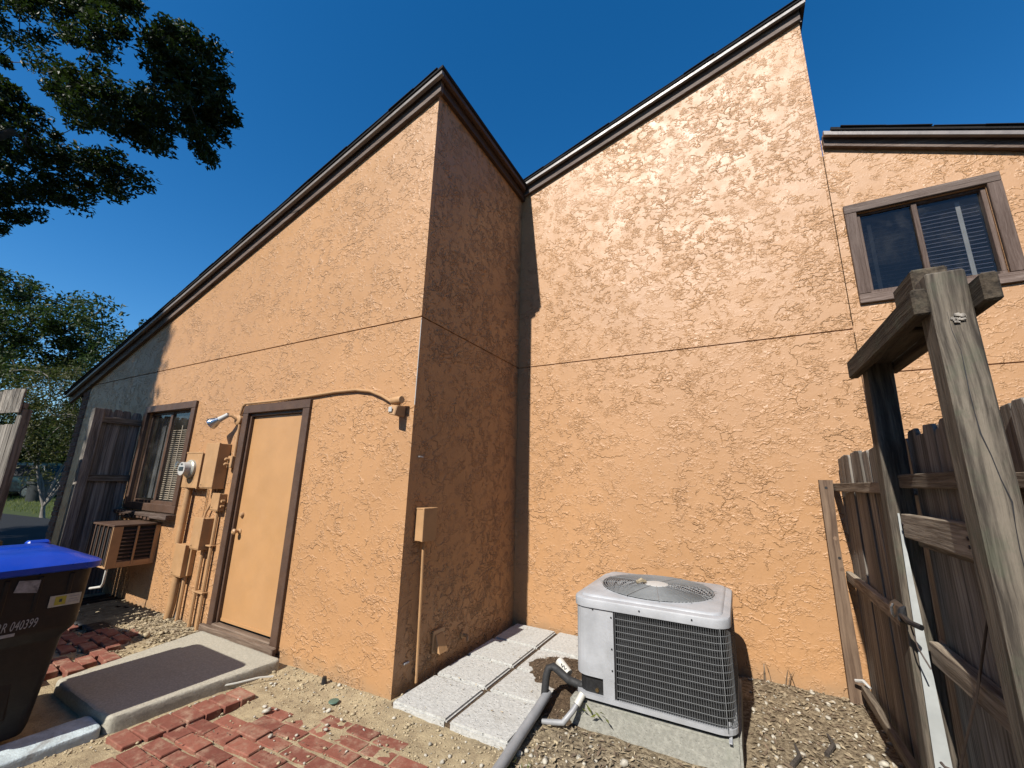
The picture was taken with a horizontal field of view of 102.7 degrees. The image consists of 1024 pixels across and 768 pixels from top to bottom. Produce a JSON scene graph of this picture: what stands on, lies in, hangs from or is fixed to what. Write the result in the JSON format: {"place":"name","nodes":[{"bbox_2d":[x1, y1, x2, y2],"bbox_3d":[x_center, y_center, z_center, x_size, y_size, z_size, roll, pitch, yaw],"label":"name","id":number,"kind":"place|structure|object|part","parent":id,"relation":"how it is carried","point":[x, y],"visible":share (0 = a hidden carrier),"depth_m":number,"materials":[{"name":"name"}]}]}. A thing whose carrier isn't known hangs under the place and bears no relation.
{"place":"outdoors","nodes":[
{"label":"outdoors","id":0,"kind":"place"},
{"bbox_2d":[3,492,56,518],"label":"lawn","id":1,"kind":"structure","parent":0,"point":[6,510],"depth_m":16.13,"materials":[{"name":"green plant"}]},
{"bbox_2d":[0,513,49,545],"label":"path","id":2,"kind":"structure","parent":1,"relation":"on","point":[16,529],"depth_m":9.92,"materials":[{"name":"concrete"}]},
{"bbox_2d":[0,363,54,460],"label":"leafy tree","id":3,"kind":"object","parent":1,"relation":"on","point":[4,419],"visible":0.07,"depth_m":25.91,"materials":[{"name":"green plant"}]},
{"bbox_2d":[0,410,66,491],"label":"shrub","id":4,"kind":"object","parent":1,"relation":"on","point":[40,432],"visible":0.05,"depth_m":26.49,"materials":[{"name":"green plant"}]},
{"bbox_2d":[9,462,64,497],"bbox_3d":[-26.484,5.245,22.433,4.664,1.836,1.910,-1,-13,8],"label":"parked car","id":5,"kind":"object","parent":1,"relation":"on","point":[17,488],"visible":0.27,"depth_m":21.53,"materials":[{"name":"teal paint"}]},
{"bbox_3d":[-26.013,4.563,21.633,2.650,0.550,0.140,-1,-13,8],"label":"side window","id":6,"kind":"part","parent":5,"relation":"part of","materials":[{"name":"black glass"}]},
{"bbox_2d":[12,459,61,501],"bbox_3d":[-22.077,4.486,19.219,1.846,2.009,1.746,-6,-15,28],"label":"plant pot","id":7,"kind":"object","parent":1,"relation":"on","point":[32,494],"visible":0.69,"depth_m":18.86,"materials":[{"name":"grey ceramic"}]},
{"bbox_2d":[7,381,79,449],"bbox_3d":[-30.596,3.095,29.891,7.515,9.367,8.068,0,-13,7],"label":"leafy tree","id":8,"kind":"object","parent":1,"relation":"on","point":[58,407],"visible":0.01,"depth_m":28.13,"materials":[{"name":"green plant"}]},
{"bbox_2d":[0,355,91,517],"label":"crape myrtle","id":9,"kind":"object","parent":1,"relation":"on","point":[66,412],"visible":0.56,"depth_m":12.90,"materials":[{"name":"green plant"}]},
{"bbox_2d":[18,415,75,462],"bbox_3d":[-27.990,4.519,26.072,5.993,5.955,5.190,-6,-15,28],"label":"shrub","id":10,"kind":"object","parent":1,"relation":"on","point":[57,435],"visible":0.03,"depth_m":24.61,"materials":[{"name":"green plant"}]},
{"bbox_2d":[0,267,129,388],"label":"broad tree","id":11,"kind":"object","parent":1,"relation":"on","point":[15,349],"visible":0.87,"depth_m":18.31,"materials":[{"name":"green plant"}]},
{"bbox_2d":[73,319,146,370],"bbox_3d":[-15.691,1.097,16.288,3.500,7.748,3.497,-6,-15,28],"label":"slender tree","id":12,"kind":"object","parent":1,"relation":"on","point":[116,343],"visible":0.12,"depth_m":16.26,"materials":[{"name":"green plant"}]},
{"bbox_2d":[0,0,243,237],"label":"oak tree","id":13,"kind":"object","parent":1,"relation":"on","point":[173,64],"visible":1,"depth_m":8.97,"materials":[{"name":"green plant"}]},
{"bbox_2d":[91,687,427,767],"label":"brick paving","id":14,"kind":"structure","parent":0,"point":[172,727],"depth_m":2.31,"materials":[{"name":"red brick"}]},
{"bbox_2d":[53,670,385,767],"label":"scattered bits","id":15,"kind":"object","parent":14,"relation":"on","point":[227,733],"visible":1,"depth_m":2.27,"materials":[{"name":"beige gravel"}]},
{"bbox_2d":[0,592,905,767],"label":"sandy yard","id":16,"kind":"structure","parent":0,"point":[50,709],"depth_m":2.52,"materials":[{"name":"beige sand"}]},
{"bbox_2d":[0,388,32,519],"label":"open gate","id":17,"kind":"structure","parent":16,"relation":"on","point":[12,436],"depth_m":4.21,"materials":[{"name":"wood"}]},
{"bbox_2d":[0,716,100,767],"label":"concrete kerb","id":18,"kind":"structure","parent":16,"relation":"on","point":[30,749],"depth_m":2.24,"materials":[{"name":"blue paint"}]},
{"bbox_2d":[0,539,101,741],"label":"recycling bin","id":19,"kind":"object","parent":16,"relation":"on","point":[43,583],"visible":1,"depth_m":2.29,"materials":[{"name":"black plastic"}]},
{"bbox_2d":[44,624,138,680],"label":"brick walk","id":20,"kind":"structure","parent":16,"relation":"on","point":[64,666],"depth_m":3.39,"materials":[{"name":"red brick"}]},
{"bbox_2d":[57,408,141,594],"bbox_3d":[-5.059,1.477,4.991,0.095,2.352,0.497,-6,-15,28],"label":"side fence","id":21,"kind":"object","parent":16,"relation":"on","point":[102,475],"visible":0.73,"depth_m":5.03,"materials":[{"name":"brown wood"}]},
{"bbox_2d":[74,593,161,631],"bbox_3d":[-4.319,2.372,4.292,1.302,0.038,0.570,-6,-15,28],"label":"corrugated sheet","id":22,"kind":"object","parent":16,"relation":"on","point":[112,609],"visible":0.72,"depth_m":4.24,"materials":[{"name":"black plastic"}]},
{"bbox_2d":[52,597,197,672],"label":"mixed gravel","id":23,"kind":"structure","parent":16,"relation":"on","point":[146,634],"depth_m":3.79,"materials":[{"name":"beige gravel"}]},
{"bbox_2d":[53,631,278,733],"bbox_3d":[-2.578,2.179,3.059,1.182,0.143,1.032,-6,-15,28],"label":"concrete landing","id":24,"kind":"object","parent":16,"relation":"on","point":[118,695],"visible":0.94,"depth_m":2.88,"materials":[{"name":"beige concrete"}]},
{"bbox_2d":[225,675,273,685],"bbox_3d":[-1.944,2.147,2.955,0.392,0.021,0.021,9,-15,-30],"label":"white cord","id":25,"kind":"object","parent":16,"relation":"on","point":[249,680],"visible":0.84,"depth_m":2.97,"materials":[{"name":"plastic"}]},
{"bbox_2d":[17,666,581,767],"bbox_3d":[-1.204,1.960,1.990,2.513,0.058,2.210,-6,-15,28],"label":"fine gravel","id":26,"kind":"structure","parent":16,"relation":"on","point":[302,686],"depth_m":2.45,"materials":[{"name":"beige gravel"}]},
{"bbox_2d":[321,676,326,684],"bbox_3d":[-1.380,2.183,3.014,0.043,0.056,0.043,-6,-15,28],"label":"stub pipe","id":27,"kind":"object","parent":16,"relation":"on","point":[324,680],"visible":1,"depth_m":3.00,"materials":[{"name":"black metal"}]},
{"bbox_2d":[328,698,338,703],"bbox_3d":[-1.201,2.136,2.763,0.070,0.009,0.070,-6,-15,28],"label":"plastic lid","id":28,"kind":"object","parent":16,"relation":"on","point":[334,701],"visible":1,"depth_m":2.75,"materials":[{"name":"green plastic"}]},
{"bbox_2d":[391,624,577,749],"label":"paver walk","id":29,"kind":"structure","parent":16,"relation":"on","point":[509,697],"depth_m":2.90,"materials":[{"name":"grey concrete"}]},
{"bbox_2d":[419,643,546,737],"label":"crumbs on pavers","id":30,"kind":"object","parent":29,"relation":"on","point":[487,690],"visible":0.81,"depth_m":2.87,"materials":[{"name":"brown soil"}]},
{"bbox_2d":[492,690,551,767],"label":"grey conduit","id":31,"kind":"object","parent":16,"relation":"on","point":[507,755],"visible":0.96,"depth_m":2.36,"materials":[{"name":"grey plastic"}]},
{"bbox_2d":[520,657,581,727],"bbox_3d":[0.364,2.227,3.045,1.000,0.127,1.040,-6,-15,28],"label":"leaf mould","id":32,"kind":"object","parent":16,"relation":"on","point":[559,700],"visible":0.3,"depth_m":2.93,"materials":[{"name":"brown soil"}]},
{"bbox_2d":[529,655,581,690],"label":"leaf mould bits","id":33,"kind":"object","parent":32,"relation":"on","point":[554,673],"visible":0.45,"depth_m":3.21,"materials":[{"name":"brown plant"}]},
{"bbox_2d":[541,689,585,725],"bbox_3d":[0.344,2.034,2.573,0.316,0.206,0.102,3,-13,-5],"label":"flexible conduit","id":34,"kind":"object","parent":16,"relation":"on","point":[578,702],"visible":0.88,"depth_m":2.55,"materials":[{"name":"white plastic"}]},
{"bbox_2d":[570,679,744,767],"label":"condenser pad","id":35,"kind":"object","parent":16,"relation":"on","point":[694,746],"visible":0.43,"depth_m":2.37,"materials":[{"name":"concrete"}]},
{"bbox_2d":[581,704,608,722],"bbox_3d":[0.506,2.021,2.519,0.211,0.072,0.045,-8,-16,34],"label":"weed","id":36,"kind":"object","parent":35,"relation":"on","point":[594,714],"visible":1,"depth_m":2.52,"materials":[{"name":"green plant"}]},
{"bbox_2d":[576,572,738,744],"bbox_3d":[1.021,1.742,2.853,0.946,0.658,0.920,-6,-15,28],"label":"outdoor air conditioner","id":37,"kind":"object","parent":35,"relation":"on","point":[662,647],"visible":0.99,"depth_m":2.49,"materials":[{"name":"grey metal"}]},
{"bbox_2d":[541,662,581,704],"bbox_3d":[0.395,2.010,2.695,0.425,0.240,0.107,-6,-15,28],"label":"refrigerant pipe","id":38,"kind":"object","parent":37,"relation":"attached to","point":[561,673],"visible":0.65,"depth_m":2.75,"materials":[{"name":"black plastic"}]},
{"bbox_2d":[556,657,571,675],"bbox_3d":[0.357,1.971,2.847,0.069,0.101,0.126,11,-16,-34],"label":"pipe sleeve","id":39,"kind":"object","parent":38,"relation":"attached to","point":[562,664],"visible":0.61,"depth_m":2.83,"materials":[{"name":"white plastic"}]},
{"bbox_2d":[636,578,646,583],"bbox_3d":[0.922,1.404,2.924,0.078,0.041,0.029,4,-13,-11],"label":"fallen leaf","id":40,"kind":"object","parent":37,"relation":"on","point":[640,580],"visible":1,"depth_m":2.92,"materials":[{"name":"beige plant"}]},
{"bbox_2d":[494,678,904,767],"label":"dry leaf litter","id":41,"kind":"object","parent":16,"relation":"on","point":[610,763],"visible":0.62,"depth_m":2.40,"materials":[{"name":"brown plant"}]},
{"bbox_2d":[516,678,902,767],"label":"white pebbles","id":42,"kind":"object","parent":16,"relation":"on","point":[625,762],"visible":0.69,"depth_m":2.41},
{"bbox_2d":[789,743,801,767],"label":"stick","id":43,"kind":"object","parent":16,"relation":"on","point":[794,762],"visible":1,"depth_m":2.27,"materials":[{"name":"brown wood"}]},
{"bbox_2d":[824,733,835,756],"bbox_3d":[1.885,2.132,2.422,0.054,0.040,0.249,-9,-17,38],"label":"stick","id":44,"kind":"object","parent":16,"relation":"on","point":[828,752],"visible":1,"depth_m":2.37,"materials":[{"name":"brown wood"}]},
{"bbox_2d":[818,439,969,767],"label":"short fence","id":45,"kind":"object","parent":16,"relation":"on","point":[888,699],"visible":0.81,"depth_m":2.59,"materials":[{"name":"brown wood"}]},
{"bbox_2d":[854,679,871,688],"bbox_3d":[2.451,2.084,2.858,0.032,0.039,0.110,4,-13,-11],"label":"broken stick","id":46,"kind":"object","parent":45,"relation":"on","point":[864,682],"visible":1,"depth_m":2.86,"materials":[{"name":"wood"}]},
{"bbox_2d":[847,265,1023,767],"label":"gate arbor","id":47,"kind":"object","parent":16,"relation":"on","point":[936,312],"visible":0.98,"depth_m":1.25,"materials":[{"name":"brown wood"}]},
{"bbox_2d":[889,599,931,669],"bbox_3d":[1.597,1.005,1.662,0.052,0.198,0.232,-4,-14,21],"label":"gate latch","id":48,"kind":"object","parent":47,"relation":"attached to","point":[897,610],"visible":1,"depth_m":1.67,"materials":[{"name":"black metal"}]},
{"bbox_2d":[898,418,1018,767],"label":"wooden gate","id":49,"kind":"structure","parent":47,"relation":"attached to","point":[938,529],"depth_m":1.43,"materials":[{"name":"wood"}]},
{"bbox_2d":[959,620,987,767],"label":"brace wire","id":50,"kind":"object","parent":49,"relation":"attached to","point":[976,693],"visible":0.78,"depth_m":1.26,"materials":[{"name":"grey metal"}]},
{"bbox_2d":[937,397,1023,504],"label":"back fence","id":51,"kind":"object","parent":16,"relation":"on","point":[1012,414],"visible":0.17,"depth_m":2.15,"materials":[{"name":"brown wood"}]},
{"bbox_2d":[0,0,1023,431],"label":"sky","id":52,"kind":"structure","parent":0,"point":[311,76],"materials":[{"name":"blue"}]},
{"bbox_2d":[763,664,794,686],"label":"dry twigs","id":53,"kind":"object","parent":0,"point":[764,677],"visible":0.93,"depth_m":3.19,"materials":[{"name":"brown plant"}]},
{"label":"ground","id":54,"kind":"structure","parent":0,"visible":0},
{"bbox_2d":[45,0,1023,703],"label":"house","id":55,"kind":"structure","parent":54,"relation":"on","point":[647,328],"depth_m":3.96,"materials":[{"name":"paint"}]},
{"bbox_2d":[85,519,161,568],"bbox_3d":[-4.361,1.771,4.586,0.600,0.430,0.418,-6,-15,28],"label":"window air conditioner","id":56,"kind":"object","parent":55,"relation":"attached to","point":[120,543],"depth_m":4.45,"materials":[{"name":"brown paint"}]},
{"bbox_2d":[89,569,107,588],"bbox_3d":[-4.307,2.030,4.264,0.215,0.221,0.024,-3,-14,19],"label":"drain pipe","id":57,"kind":"object","parent":56,"relation":"attached to","point":[103,580],"visible":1,"depth_m":4.23,"materials":[{"name":"white plastic"}]},
{"bbox_2d":[113,400,198,520],"bbox_3d":[-4.389,0.944,5.096,1.540,1.380,0.272,-6,-15,28],"label":"window","id":58,"kind":"structure","parent":55,"relation":"in","point":[155,505],"depth_m":5.10,"materials":[{"name":"brown paint"}]},
{"bbox_2d":[163,576,180,619],"bbox_3d":[-3.461,2.185,4.165,0.094,0.445,0.075,-6,-15,28],"label":"conduit","id":59,"kind":"object","parent":55,"relation":"attached to","point":[172,597],"visible":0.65,"depth_m":4.14,"materials":[{"name":"orange metal"}]},
{"bbox_2d":[174,577,186,621],"bbox_3d":[-3.331,2.174,4.117,0.035,0.440,0.035,12,-17,-38],"label":"conduit","id":60,"kind":"object","parent":55,"relation":"attached to","point":[180,599],"visible":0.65,"depth_m":4.11,"materials":[{"name":"beige paint"}]},
{"bbox_2d":[170,543,195,577],"bbox_3d":[-3.386,1.811,4.219,0.219,0.311,0.107,-6,-15,28],"label":"cable box","id":61,"kind":"object","parent":55,"relation":"attached to","point":[183,560],"visible":0.9,"depth_m":4.18,"materials":[{"name":"beige paint"}]},
{"bbox_2d":[174,488,192,543],"bbox_3d":[-3.521,1.408,4.395,0.066,0.570,0.066,-6,-15,28],"label":"conduit","id":62,"kind":"object","parent":55,"relation":"attached to","point":[183,516],"visible":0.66,"depth_m":4.37,"materials":[{"name":"beige metal"}]},
{"bbox_2d":[178,452,204,488],"bbox_3d":[-3.470,0.926,4.408,0.342,0.387,0.240,-6,-15,28],"label":"electric meter","id":63,"kind":"object","parent":55,"relation":"attached to","point":[190,469],"visible":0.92,"depth_m":4.38,"materials":[{"name":"beige paint"}]},
{"bbox_2d":[187,550,204,626],"bbox_3d":[-3.123,2.017,4.047,0.031,0.725,0.031,0,-13,6],"label":"conduit","id":64,"kind":"object","parent":55,"relation":"attached to","point":[189,622],"visible":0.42,"depth_m":4.04,"materials":[{"name":"orange metal"}]},
{"bbox_2d":[189,517,213,550],"bbox_3d":[-3.141,1.511,4.150,0.168,0.306,0.122,-6,-15,28],"label":"cable box","id":65,"kind":"object","parent":55,"relation":"attached to","point":[201,533],"visible":0.94,"depth_m":4.11,"materials":[{"name":"beige paint"}]},
{"bbox_2d":[191,544,215,594],"bbox_3d":[-3.058,1.828,4.065,0.190,0.444,0.055,-6,-15,28],"label":"pipe clamp","id":66,"kind":"object","parent":55,"relation":"attached to","point":[198,591],"visible":0.74,"depth_m":4.02,"materials":[{"name":"orange metal"}]},
{"bbox_2d":[202,489,208,516],"bbox_3d":[-3.242,1.388,4.293,0.030,0.565,0.010,-6,-15,28],"label":"cable","id":67,"kind":"object","parent":55,"relation":"attached to","point":[205,502],"visible":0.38,"depth_m":4.32,"materials":[{"name":"beige paint"}]},
{"bbox_2d":[194,511,219,630],"bbox_3d":[-3.001,1.824,4.033,0.031,1.100,0.031,0,-13,6],"label":"conduit","id":68,"kind":"object","parent":55,"relation":"attached to","point":[201,600],"visible":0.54,"depth_m":4.02,"materials":[{"name":"beige metal"}]},
{"bbox_2d":[203,489,215,517],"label":"conduit","id":69,"kind":"object","parent":55,"relation":"attached to","point":[208,507],"visible":0.55,"depth_m":4.23,"materials":[{"name":"beige metal"}]},
{"bbox_2d":[199,443,231,488],"bbox_3d":[-3.107,0.856,4.288,0.243,0.466,0.132,-6,-15,28],"label":"breaker box","id":70,"kind":"object","parent":55,"relation":"attached to","point":[214,472],"visible":0.99,"depth_m":4.23,"materials":[{"name":"beige paint"}]},
{"bbox_2d":[210,493,226,511],"bbox_3d":[-2.974,1.199,4.159,0.168,0.176,0.082,-6,-15,28],"label":"disconnect box","id":71,"kind":"object","parent":55,"relation":"attached to","point":[218,501],"visible":1,"depth_m":4.13,"materials":[{"name":"beige paint"}]},
{"bbox_2d":[206,413,242,428],"bbox_3d":[-3.016,0.394,4.319,0.333,0.176,0.121,5,-14,-14],"label":"flood lamp","id":72,"kind":"object","parent":55,"relation":"attached to","point":[213,423],"visible":0.99,"depth_m":4.28,"materials":[{"name":"silver metal"}]},
{"bbox_2d":[223,456,235,467],"bbox_3d":[-2.906,0.801,4.217,0.075,0.120,0.088,-6,-15,28],"label":"outdoor socket","id":73,"kind":"object","parent":55,"relation":"attached to","point":[230,460],"visible":0.98,"depth_m":4.21,"materials":[{"name":"beige paint"}]},
{"bbox_2d":[233,424,240,455],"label":"conduit","id":74,"kind":"object","parent":55,"relation":"attached to","point":[237,438],"visible":1,"depth_m":4.28,"materials":[{"name":"beige paint"}]},
{"bbox_2d":[220,413,301,636],"bbox_3d":[-2.366,1.253,3.881,0.840,1.943,0.113,-6,-15,28],"label":"door","id":75,"kind":"structure","parent":55,"relation":"in","point":[253,577],"depth_m":3.89,"materials":[{"name":"beige paint"}]},
{"bbox_2d":[239,388,389,414],"bbox_3d":[-1.928,0.175,3.857,2.209,0.176,0.036,-6,-15,28],"label":"conduit","id":76,"kind":"object","parent":55,"relation":"attached to","point":[320,394],"visible":0.94,"depth_m":3.81,"materials":[{"name":"beige paint"}]},
{"bbox_2d":[388,396,405,416],"bbox_3d":[-0.920,0.180,3.248,0.155,0.160,0.136,-6,-15,28],"label":"wall sensor","id":77,"kind":"object","parent":55,"relation":"attached to","point":[395,408],"depth_m":3.21,"materials":[{"name":"beige paint"}]},
{"bbox_2d":[414,317,421,404],"bbox_3d":[-0.762,-0.196,3.331,0.007,0.740,0.008,-6,-15,28],"label":"corner bead","id":78,"kind":"object","parent":55,"relation":"attached to","point":[418,361],"visible":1,"depth_m":3.33,"materials":[{"name":"orange paint"}]},
{"bbox_2d":[414,542,424,682],"bbox_3d":[-0.692,1.688,3.075,0.024,0.981,0.049,-6,-15,28],"label":"conduit","id":79,"kind":"object","parent":55,"relation":"attached to","point":[419,614],"visible":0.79,"depth_m":3.06,"materials":[{"name":"orange metal"}]},
{"bbox_2d":[414,507,437,541],"bbox_3d":[-0.668,1.087,3.183,0.086,0.244,0.163,-6,-15,28],"label":"junction box","id":80,"kind":"object","parent":55,"relation":"attached to","point":[425,524],"visible":1,"depth_m":3.14,"materials":[{"name":"beige paint"}]},
{"bbox_2d":[431,626,447,654],"bbox_3d":[-0.562,2.019,3.226,0.073,0.160,0.145,-6,-15,28],"label":"vent hood","id":81,"kind":"object","parent":55,"relation":"attached to","point":[438,644],"visible":1,"depth_m":3.20,"materials":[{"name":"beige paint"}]},
{"bbox_2d":[460,630,468,640],"bbox_3d":[-0.394,2.154,3.505,0.084,0.065,0.060,-6,-15,28],"label":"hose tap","id":82,"kind":"object","parent":55,"relation":"attached to","point":[463,634],"visible":1,"depth_m":3.50,"materials":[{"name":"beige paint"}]},
{"bbox_2d":[842,171,1023,303],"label":"window","id":83,"kind":"structure","parent":55,"relation":"in","point":[1002,213],"depth_m":3.37,"materials":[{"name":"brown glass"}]}
]}

